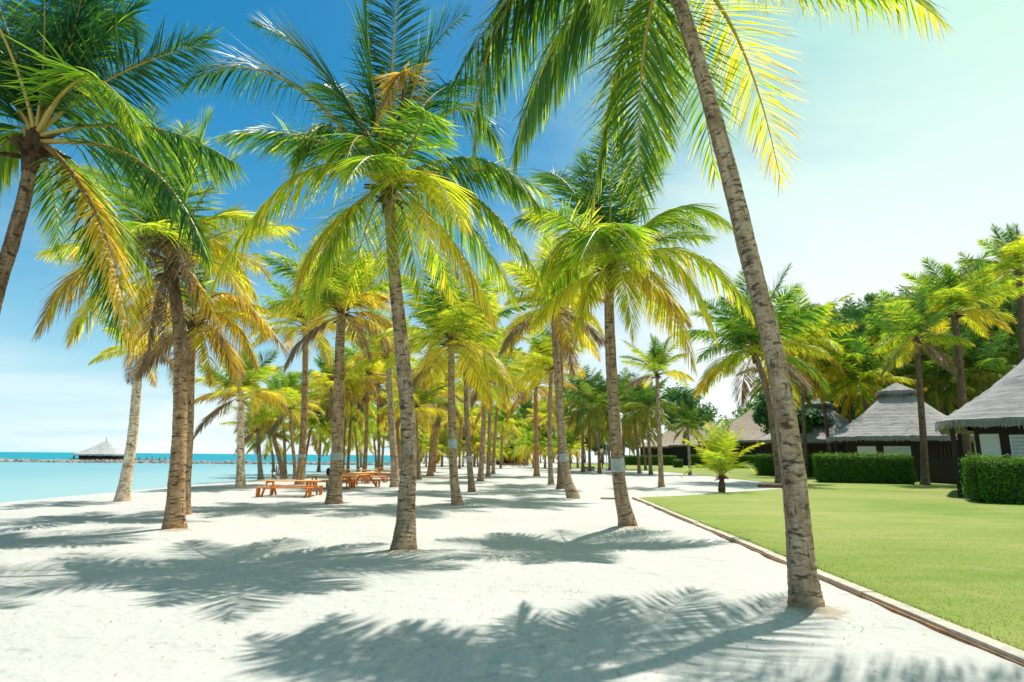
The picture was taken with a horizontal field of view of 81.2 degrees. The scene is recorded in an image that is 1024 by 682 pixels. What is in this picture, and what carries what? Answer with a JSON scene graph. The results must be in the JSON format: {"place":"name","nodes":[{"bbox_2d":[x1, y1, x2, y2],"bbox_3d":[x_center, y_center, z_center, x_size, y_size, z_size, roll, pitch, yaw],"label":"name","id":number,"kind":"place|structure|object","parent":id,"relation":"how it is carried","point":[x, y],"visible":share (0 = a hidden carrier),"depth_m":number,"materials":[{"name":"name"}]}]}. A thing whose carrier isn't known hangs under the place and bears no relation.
{"place":"outdoors","nodes":[
{"label":"outdoors","id":0,"kind":"place"},
{"bbox_2d":[0,452,445,502],"bbox_3d":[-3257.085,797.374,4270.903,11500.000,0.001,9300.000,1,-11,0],"label":"sea water","id":1,"kind":"structure","parent":0,"point":[21,481],"depth_m":62.79,"materials":[{"name":"teal liquid"}]},
{"bbox_2d":[70,438,135,459],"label":"sea pavilion","id":2,"kind":"structure","parent":1,"relation":"in","point":[106,449],"depth_m":127.84,"materials":[{"name":"grey wood"}]},
{"bbox_2d":[0,458,390,464],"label":"breakwater","id":3,"kind":"object","parent":1,"relation":"in","point":[146,461],"visible":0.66,"depth_m":122.77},
{"bbox_2d":[0,457,1023,681],"bbox_3d":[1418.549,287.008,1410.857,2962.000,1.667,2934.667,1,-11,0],"label":"sand ground","id":4,"kind":"structure","parent":0,"point":[72,575],"depth_m":7.33,"materials":[{"name":"white sand"}]},
{"bbox_2d":[0,0,248,357],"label":"palm tree","id":5,"kind":"object","parent":4,"relation":"on","point":[44,78],"visible":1,"depth_m":9.92,"materials":[{"name":"green plant"}]},
{"bbox_2d":[88,315,198,501],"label":"palm tree","id":6,"kind":"object","parent":4,"relation":"on","point":[123,492],"visible":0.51,"depth_m":21.96,"materials":[{"name":"green plant"}]},
{"bbox_2d":[31,96,304,529],"bbox_3d":[-8.851,-1.121,14.898,6.744,11.341,5.292,1,-11,0],"label":"palm tree","id":7,"kind":"object","parent":4,"relation":"on","point":[152,238],"visible":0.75,"depth_m":14.70,"materials":[{"name":"green plant"}]},
{"bbox_2d":[100,233,288,514],"bbox_3d":[-10.084,0.442,18.097,4.779,9.463,5.255,10,-14,-40],"label":"palm tree","id":8,"kind":"object","parent":4,"relation":"on","point":[247,315],"visible":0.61,"depth_m":17.89,"materials":[{"name":"green plant"}]},
{"bbox_2d":[193,339,296,487],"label":"palm tree","id":9,"kind":"object","parent":4,"relation":"on","point":[225,394],"visible":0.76,"depth_m":30.85,"materials":[{"name":"green plant"}]},
{"bbox_2d":[219,400,293,479],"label":"palm tree","id":10,"kind":"object","parent":4,"relation":"on","point":[257,446],"visible":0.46,"depth_m":44.26,"materials":[{"name":"green plant"}]},
{"bbox_2d":[234,378,300,477],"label":"palm tree","id":11,"kind":"object","parent":4,"relation":"on","point":[276,448],"visible":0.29,"depth_m":44.60,"materials":[{"name":"green plant"}]},
{"bbox_2d":[245,418,294,471],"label":"palm tree","id":12,"kind":"object","parent":4,"relation":"on","point":[269,444],"visible":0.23,"depth_m":60.69,"materials":[{"name":"green plant"}]},
{"bbox_2d":[245,368,314,473],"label":"palm tree","id":13,"kind":"object","parent":4,"relation":"on","point":[279,375],"visible":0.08,"depth_m":55.32,"materials":[{"name":"green plant"}]},
{"bbox_2d":[249,369,324,479],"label":"palm tree","id":14,"kind":"object","parent":4,"relation":"on","point":[294,393],"visible":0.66,"depth_m":42.06,"materials":[{"name":"green plant"}]},
{"bbox_2d":[254,480,324,496],"bbox_3d":[-9.325,6.205,25.167,2.340,0.660,1.880,1,-11,-2],"label":"picnic table","id":15,"kind":"object","parent":4,"relation":"on","point":[273,487],"visible":1,"depth_m":24.87,"materials":[{"name":"orange wood"}]},
{"bbox_2d":[248,277,356,484],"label":"palm tree","id":16,"kind":"object","parent":4,"relation":"on","point":[291,331],"visible":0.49,"depth_m":35.35,"materials":[{"name":"green plant"}]},
{"bbox_2d":[276,395,331,473],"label":"palm tree","id":17,"kind":"object","parent":4,"relation":"on","point":[322,427],"visible":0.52,"depth_m":56.87,"materials":[{"name":"green plant"}]},
{"bbox_2d":[249,228,406,503],"bbox_3d":[-6.540,0.763,22.325,5.598,10.509,6.321,1,-11,0],"label":"palm tree","id":18,"kind":"object","parent":4,"relation":"on","point":[335,300],"visible":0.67,"depth_m":22.13,"materials":[{"name":"green plant"}]},
{"bbox_2d":[293,342,377,429],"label":"palm tree","id":19,"kind":"object","parent":4,"relation":"on","point":[324,382],"visible":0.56,"depth_m":47.94,"materials":[{"name":"green plant"}]},
{"bbox_2d":[308,363,376,474],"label":"palm tree","id":20,"kind":"object","parent":4,"relation":"on","point":[359,392],"visible":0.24,"depth_m":51.53,"materials":[{"name":"green plant"}]},
{"bbox_2d":[320,384,381,471],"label":"palm tree","id":21,"kind":"object","parent":4,"relation":"on","point":[358,414],"visible":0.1,"depth_m":59.11,"materials":[{"name":"green plant"}]},
{"bbox_2d":[326,474,380,488],"bbox_3d":[-8.558,7.570,32.276,1.880,0.660,2.340,-5,-12,27],"label":"picnic table","id":22,"kind":"object","parent":4,"relation":"on","point":[358,479],"visible":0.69,"depth_m":32.66,"materials":[{"name":"orange wood"}]},
{"bbox_2d":[323,402,387,471],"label":"palm tree","id":23,"kind":"object","parent":4,"relation":"on","point":[362,430],"visible":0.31,"depth_m":64.86,"materials":[{"name":"green plant"}]},
{"bbox_2d":[329,342,397,471],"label":"palm tree","id":24,"kind":"object","parent":4,"relation":"on","point":[377,367],"visible":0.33,"depth_m":49.39,"materials":[{"name":"green plant"}]},
{"bbox_2d":[174,0,557,549],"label":"palm tree","id":25,"kind":"object","parent":4,"relation":"on","point":[385,162],"visible":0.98,"depth_m":12.71,"materials":[{"name":"green plant"}]},
{"bbox_2d":[352,412,388,468],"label":"palm tree","id":26,"kind":"object","parent":4,"relation":"on","point":[361,445],"visible":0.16,"depth_m":78.49,"materials":[{"name":"green plant"}]},
{"bbox_2d":[356,356,398,469],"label":"palm tree","id":27,"kind":"object","parent":4,"relation":"on","point":[378,431],"visible":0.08,"depth_m":55.26,"materials":[{"name":"green plant"}]},
{"bbox_2d":[332,306,428,487],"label":"palm tree","id":28,"kind":"object","parent":4,"relation":"on","point":[378,350],"visible":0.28,"depth_m":33.09,"materials":[{"name":"green plant"}]},
{"bbox_2d":[362,390,400,469],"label":"palm tree","id":29,"kind":"object","parent":4,"relation":"on","point":[382,454],"visible":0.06,"depth_m":70.65,"materials":[{"name":"green plant"}]},
{"bbox_2d":[369,370,418,465],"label":"palm tree","id":30,"kind":"object","parent":4,"relation":"on","point":[382,414],"visible":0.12,"depth_m":57.10,"materials":[{"name":"green plant"}]},
{"bbox_2d":[374,369,456,479],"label":"palm tree","id":31,"kind":"object","parent":4,"relation":"on","point":[421,395],"visible":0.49,"depth_m":44.05,"materials":[{"name":"green plant"}]},
{"bbox_2d":[396,355,470,475],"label":"palm tree","id":32,"kind":"object","parent":4,"relation":"on","point":[430,469],"visible":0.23,"depth_m":51.21,"materials":[{"name":"green plant"}]},
{"bbox_2d":[419,432,447,466],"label":"palm tree","id":33,"kind":"object","parent":4,"relation":"on","point":[426,439],"visible":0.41,"depth_m":89.89,"materials":[{"name":"green plant"}]},
{"bbox_2d":[427,429,462,463],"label":"palm tree","id":34,"kind":"object","parent":4,"relation":"on","point":[446,452],"visible":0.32,"depth_m":96.02,"materials":[{"name":"green plant"}]},
{"bbox_2d":[372,247,537,504],"bbox_3d":[-2.136,1.388,21.994,5.784,9.238,5.785,-6,-13,31],"label":"palm tree","id":35,"kind":"object","parent":4,"relation":"on","point":[449,322],"visible":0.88,"depth_m":21.75,"materials":[{"name":"green plant"}]},
{"bbox_2d":[436,399,480,467],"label":"palm tree","id":36,"kind":"object","parent":4,"relation":"on","point":[461,418],"visible":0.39,"depth_m":82.69,"materials":[{"name":"green plant"}]},
{"bbox_2d":[390,292,528,491],"bbox_3d":[-2.684,2.493,30.679,7.170,10.364,5.878,1,-11,0],"label":"palm tree","id":37,"kind":"object","parent":4,"relation":"on","point":[486,338],"visible":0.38,"depth_m":29.94,"materials":[{"name":"green plant"}]},
{"bbox_2d":[461,431,498,466],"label":"palm tree","id":38,"kind":"object","parent":4,"relation":"on","point":[476,442],"visible":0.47,"depth_m":94.19,"materials":[{"name":"green plant"}]},
{"bbox_2d":[440,333,524,480],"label":"palm tree","id":39,"kind":"object","parent":4,"relation":"on","point":[480,475],"visible":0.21,"depth_m":41.96,"materials":[{"name":"green plant"}]},
{"bbox_2d":[460,360,526,473],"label":"palm tree","id":40,"kind":"object","parent":4,"relation":"on","point":[494,440],"visible":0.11,"depth_m":59.31,"materials":[{"name":"green plant"}]},
{"bbox_2d":[6,501,982,680],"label":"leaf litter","id":41,"kind":"object","parent":4,"relation":"on","point":[528,591],"visible":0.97,"depth_m":6.67,"materials":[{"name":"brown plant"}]},
{"bbox_2d":[455,336,536,476],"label":"palm tree","id":42,"kind":"object","parent":4,"relation":"on","point":[472,405],"visible":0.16,"depth_m":51.24,"materials":[{"name":"green plant"}]},
{"bbox_2d":[478,399,527,467],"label":"palm tree","id":43,"kind":"object","parent":4,"relation":"on","point":[502,418],"visible":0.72,"depth_m":86.61,"materials":[{"name":"green plant"}]},
{"bbox_2d":[508,431,532,465],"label":"palm tree","id":44,"kind":"object","parent":4,"relation":"on","point":[515,450],"visible":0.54,"depth_m":105.90,"materials":[{"name":"green plant"}]},
{"bbox_2d":[512,394,543,463],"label":"palm tree","id":45,"kind":"object","parent":4,"relation":"on","point":[524,409],"visible":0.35,"depth_m":128.52,"materials":[{"name":"green plant"}]},
{"bbox_2d":[515,431,552,467],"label":"palm tree","id":46,"kind":"object","parent":4,"relation":"on","point":[529,444],"visible":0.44,"depth_m":94.07,"materials":[{"name":"green plant"}]},
{"bbox_2d":[497,341,582,475],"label":"palm tree","id":47,"kind":"object","parent":4,"relation":"on","point":[544,393],"visible":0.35,"depth_m":53.45,"materials":[{"name":"green plant"}]},
{"bbox_2d":[527,426,554,459],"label":"palm tree","id":48,"kind":"object","parent":4,"relation":"on","point":[540,438],"visible":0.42,"depth_m":90.37,"materials":[{"name":"green plant"}]},
{"bbox_2d":[522,396,565,467],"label":"palm tree","id":49,"kind":"object","parent":4,"relation":"on","point":[544,411],"visible":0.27,"depth_m":90.75,"materials":[{"name":"green plant"}]},
{"bbox_2d":[496,320,596,484],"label":"palm tree","id":50,"kind":"object","parent":4,"relation":"on","point":[544,358],"visible":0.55,"depth_m":38.02,"materials":[{"name":"green plant"}]},
{"bbox_2d":[493,229,619,498],"bbox_3d":[2.288,0.887,26.527,6.488,12.033,7.031,1,-11,0],"label":"palm tree","id":51,"kind":"object","parent":4,"relation":"on","point":[519,326],"visible":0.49,"depth_m":25.89,"materials":[{"name":"green plant"}]},
{"bbox_2d":[512,267,604,488],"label":"palm tree","id":52,"kind":"object","parent":4,"relation":"on","point":[585,342],"visible":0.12,"depth_m":34.55,"materials":[{"name":"green plant"}]},
{"bbox_2d":[538,385,587,432],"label":"palm tree","id":53,"kind":"object","parent":4,"relation":"on","point":[554,416],"visible":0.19,"depth_m":77.37,"materials":[{"name":"green plant"}]},
{"bbox_2d":[552,429,587,468],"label":"palm tree","id":54,"kind":"object","parent":4,"relation":"on","point":[574,446],"visible":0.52,"depth_m":82.22,"materials":[{"name":"green plant"}]},
{"bbox_2d":[552,365,607,471],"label":"palm tree","id":55,"kind":"object","parent":4,"relation":"on","point":[570,405],"visible":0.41,"depth_m":69.33,"materials":[{"name":"green plant"}]},
{"bbox_2d":[565,402,609,470],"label":"palm tree","id":56,"kind":"object","parent":4,"relation":"on","point":[576,432],"visible":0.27,"depth_m":72.86,"materials":[{"name":"green plant"}]},
{"bbox_2d":[563,373,627,472],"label":"palm tree","id":57,"kind":"object","parent":4,"relation":"on","point":[594,397],"visible":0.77,"depth_m":65.21,"materials":[{"name":"green plant"}]},
{"bbox_2d":[600,398,662,471],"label":"palm tree","id":58,"kind":"object","parent":4,"relation":"on","point":[623,431],"visible":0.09,"depth_m":70.71,"materials":[{"name":"green plant"}]},
{"bbox_2d":[508,110,755,525],"bbox_3d":[2.645,-1.002,15.345,6.544,11.488,4.955,9,-14,-39],"label":"palm tree","id":59,"kind":"object","parent":4,"relation":"on","point":[608,248],"visible":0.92,"depth_m":14.89,"materials":[{"name":"green plant"}]},
{"bbox_2d":[595,377,669,473],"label":"palm tree","id":60,"kind":"object","parent":4,"relation":"on","point":[635,428],"visible":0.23,"depth_m":64.97,"materials":[{"name":"green plant"}]},
{"bbox_2d":[618,372,683,474],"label":"palm tree","id":61,"kind":"object","parent":4,"relation":"on","point":[644,399],"visible":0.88,"depth_m":61.06,"materials":[{"name":"green plant"}]},
{"bbox_2d":[619,334,694,486],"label":"palm tree","id":62,"kind":"object","parent":4,"relation":"on","point":[656,359],"visible":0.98,"depth_m":36.13,"materials":[{"name":"green plant"}]},
{"bbox_2d":[664,402,711,474],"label":"palm tree","id":63,"kind":"object","parent":4,"relation":"on","point":[688,417],"visible":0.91,"depth_m":61.16,"materials":[{"name":"green plant"}]},
{"bbox_2d":[660,382,717,430],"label":"broadleaf tree","id":64,"kind":"object","parent":4,"relation":"on","point":[686,397],"visible":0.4,"depth_m":166.46,"materials":[{"name":"green plant"}]},
{"bbox_2d":[439,0,954,607],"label":"palm tree","id":65,"kind":"object","parent":4,"relation":"on","point":[583,28],"visible":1,"depth_m":9.39,"materials":[{"name":"green plant"}]},
{"bbox_2d":[681,418,764,491],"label":"palm sapling","id":66,"kind":"object","parent":4,"relation":"on","point":[717,456],"visible":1,"depth_m":30.47,"materials":[{"name":"green plant"}]},
{"bbox_2d":[632,497,1023,666],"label":"kerb","id":67,"kind":"structure","parent":4,"relation":"on","point":[979,641],"depth_m":6.84,"materials":[{"name":"concrete"}]},
{"bbox_2d":[0,0,1023,456],"label":"sky","id":68,"kind":"structure","parent":0,"point":[911,149],"materials":[{"name":"blue"}]},
{"bbox_2d":[571,463,1023,650],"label":"lawn","id":69,"kind":"structure","parent":0,"point":[894,509],"depth_m":13.84,"materials":[{"name":"green plant"}]},
{"bbox_2d":[622,416,662,469],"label":"palm tree","id":70,"kind":"object","parent":69,"relation":"on","point":[643,446],"visible":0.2,"depth_m":82.40,"materials":[{"name":"green plant"}]},
{"bbox_2d":[625,455,677,465],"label":"hedge","id":71,"kind":"object","parent":69,"relation":"on","point":[631,460],"visible":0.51,"depth_m":129.24,"materials":[{"name":"green plant"}]},
{"bbox_2d":[636,423,691,456],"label":"thatched hut","id":72,"kind":"object","parent":69,"relation":"on","point":[668,438],"visible":0.31,"depth_m":138.52,"materials":[{"name":"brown wood"}]},
{"bbox_2d":[668,421,721,465],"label":"thatched hut","id":73,"kind":"object","parent":69,"relation":"on","point":[680,450],"visible":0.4,"depth_m":132.16,"materials":[{"name":"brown wood"}]},
{"bbox_2d":[691,454,755,467],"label":"hedge","id":74,"kind":"object","parent":69,"relation":"on","point":[695,460],"visible":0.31,"depth_m":102.05,"materials":[{"name":"green plant"}]},
{"bbox_2d":[698,407,767,456],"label":"thatched hut","id":75,"kind":"object","parent":69,"relation":"on","point":[751,435],"visible":0.24,"depth_m":108.74,"materials":[{"name":"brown wood"}]},
{"bbox_2d":[672,263,832,482],"bbox_3d":[17.708,2.239,44.136,12.069,16.299,11.906,1,-11,0],"label":"palm tree","id":76,"kind":"object","parent":69,"relation":"on","point":[742,333],"visible":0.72,"depth_m":43.54,"materials":[{"name":"green plant"}]},
{"bbox_2d":[751,392,800,435],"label":"broadleaf tree","id":77,"kind":"object","parent":69,"relation":"on","point":[760,415],"visible":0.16,"depth_m":82.48,"materials":[{"name":"green plant"}]},
{"bbox_2d":[753,453,814,476],"bbox_3d":[27.167,12.300,59.525,5.790,2.403,2.921,-3,-12,20],"label":"hedge","id":78,"kind":"object","parent":69,"relation":"on","point":[764,465],"visible":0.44,"depth_m":59.09,"materials":[{"name":"green plant"}]},
{"bbox_2d":[735,336,834,409],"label":"palm tree","id":79,"kind":"object","parent":69,"relation":"on","point":[758,388],"visible":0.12,"depth_m":66.19,"materials":[{"name":"green plant"}]},
{"bbox_2d":[743,290,858,476],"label":"palm tree","id":80,"kind":"object","parent":69,"relation":"on","point":[815,338],"visible":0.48,"depth_m":57.59,"materials":[{"name":"green plant"}]},
{"bbox_2d":[756,398,848,456],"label":"thatched hut","id":81,"kind":"object","parent":69,"relation":"on","point":[816,441],"visible":0.35,"depth_m":68.92,"materials":[{"name":"grey wood"}]},
{"bbox_2d":[760,316,861,453],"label":"palm tree","id":82,"kind":"object","parent":69,"relation":"on","point":[820,367],"visible":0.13,"depth_m":61.28,"materials":[{"name":"green plant"}]},
{"bbox_2d":[796,406,833,433],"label":"broadleaf tree","id":83,"kind":"object","parent":69,"relation":"on","point":[814,417],"visible":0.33,"depth_m":69.45,"materials":[{"name":"green plant"}]},
{"bbox_2d":[808,380,871,419],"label":"broadleaf tree","id":84,"kind":"object","parent":69,"relation":"on","point":[853,415],"visible":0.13,"depth_m":85.40,"materials":[{"name":"green plant"}]},
{"bbox_2d":[794,319,901,422],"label":"palm tree","id":85,"kind":"object","parent":69,"relation":"on","point":[847,336],"visible":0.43,"depth_m":59.32,"materials":[{"name":"green plant"}]},
{"bbox_2d":[823,297,889,410],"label":"palm tree","id":86,"kind":"object","parent":69,"relation":"on","point":[858,314],"visible":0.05,"depth_m":72.07,"materials":[{"name":"green plant"}]},
{"bbox_2d":[811,451,917,483],"bbox_3d":[25.710,9.281,43.893,6.646,2.375,3.279,-3,-12,20],"label":"hedge","id":87,"kind":"object","parent":69,"relation":"on","point":[880,468],"visible":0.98,"depth_m":42.78,"materials":[{"name":"green plant"}]},
{"bbox_2d":[815,336,915,420],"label":"palm tree","id":88,"kind":"object","parent":69,"relation":"on","point":[861,374],"visible":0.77,"depth_m":57.64,"materials":[{"name":"green plant"}]},
{"bbox_2d":[846,287,949,382],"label":"palm tree","id":89,"kind":"object","parent":69,"relation":"on","point":[876,340],"visible":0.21,"depth_m":63.01,"materials":[{"name":"green plant"}]},
{"bbox_2d":[826,382,974,480],"bbox_3d":[34.237,7.841,52.522,11.400,8.481,11.399,-6,-13,31],"label":"thatched hut","id":90,"kind":"object","parent":69,"relation":"on","point":[887,422],"visible":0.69,"depth_m":49.65,"materials":[{"name":"grey wood"}]},
{"bbox_2d":[883,446,910,457],"bbox_3d":[31.473,9.519,48.723,1.860,1.840,0.085,-6,-13,31],"label":"window","id":91,"kind":"structure","parent":90,"relation":"in","point":[887,449],"depth_m":48.82,"materials":[{"name":"white glass"}]},
{"bbox_2d":[859,326,952,401],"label":"palm tree","id":92,"kind":"object","parent":69,"relation":"on","point":[907,372],"visible":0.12,"depth_m":59.54,"materials":[{"name":"green plant"}]},
{"bbox_2d":[859,286,975,484],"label":"palm tree","id":93,"kind":"object","parent":69,"relation":"on","point":[912,325],"visible":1,"depth_m":42.20,"materials":[{"name":"green plant"}]},
{"bbox_2d":[889,335,994,414],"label":"palm tree","id":94,"kind":"object","parent":69,"relation":"on","point":[935,370],"visible":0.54,"depth_m":57.55,"materials":[{"name":"green plant"}]},
{"bbox_2d":[928,456,967,484],"bbox_3d":[31.624,9.391,43.511,0.155,2.019,4.159,1,-11,-3],"label":"fence","id":95,"kind":"object","parent":69,"relation":"on","point":[941,469],"visible":0.54,"depth_m":43.73,"materials":[{"name":"brown wood"}]},
{"bbox_2d":[891,250,1023,456],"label":"palm tree","id":96,"kind":"object","parent":69,"relation":"on","point":[949,290],"visible":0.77,"depth_m":44.48,"materials":[{"name":"green plant"}]},
{"bbox_2d":[925,328,1018,400],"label":"palm tree","id":97,"kind":"object","parent":69,"relation":"on","point":[986,358],"visible":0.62,"depth_m":55.69,"materials":[{"name":"green plant"}]},
{"bbox_2d":[929,305,1018,399],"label":"palm tree","id":98,"kind":"object","parent":69,"relation":"on","point":[963,326],"visible":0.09,"depth_m":59.41,"materials":[{"name":"green plant"}]},
{"bbox_2d":[934,359,1023,496],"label":"thatched hut","id":99,"kind":"object","parent":69,"relation":"on","point":[991,419],"visible":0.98,"depth_m":27.99,"materials":[{"name":"grey wood"}]},
{"bbox_2d":[1009,435,1023,457],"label":"window","id":100,"kind":"structure","parent":99,"relation":"in","point":[1016,441],"depth_m":27.41,"materials":[{"name":"white glass"}]},
{"bbox_2d":[946,250,1023,369],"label":"palm tree","id":101,"kind":"object","parent":69,"relation":"on","point":[962,255],"visible":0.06,"depth_m":64.08,"materials":[{"name":"green plant"}]},
{"bbox_2d":[953,223,1023,362],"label":"palm tree","id":102,"kind":"object","parent":69,"relation":"on","point":[1011,250],"visible":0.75,"depth_m":51.85,"materials":[{"name":"green plant"}]},
{"bbox_2d":[958,451,1023,504],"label":"hedge","id":103,"kind":"object","parent":69,"relation":"on","point":[994,479],"visible":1,"depth_m":24.00,"materials":[{"name":"green plant"}]},
{"bbox_2d":[960,286,1023,377],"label":"palm tree","id":104,"kind":"object","parent":69,"relation":"on","point":[1012,326],"visible":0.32,"depth_m":58.41,"materials":[{"name":"green plant"}]},
{"bbox_2d":[730,295,1010,422],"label":"hill","id":105,"kind":"structure","parent":0,"point":[815,370],"depth_m":272.29,"materials":[{"name":"green plant"}]},
{"bbox_2d":[713,284,993,426],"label":"hill forest","id":106,"kind":"object","parent":105,"relation":"on","point":[869,299],"visible":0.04,"depth_m":276.79,"materials":[{"name":"green plant"}]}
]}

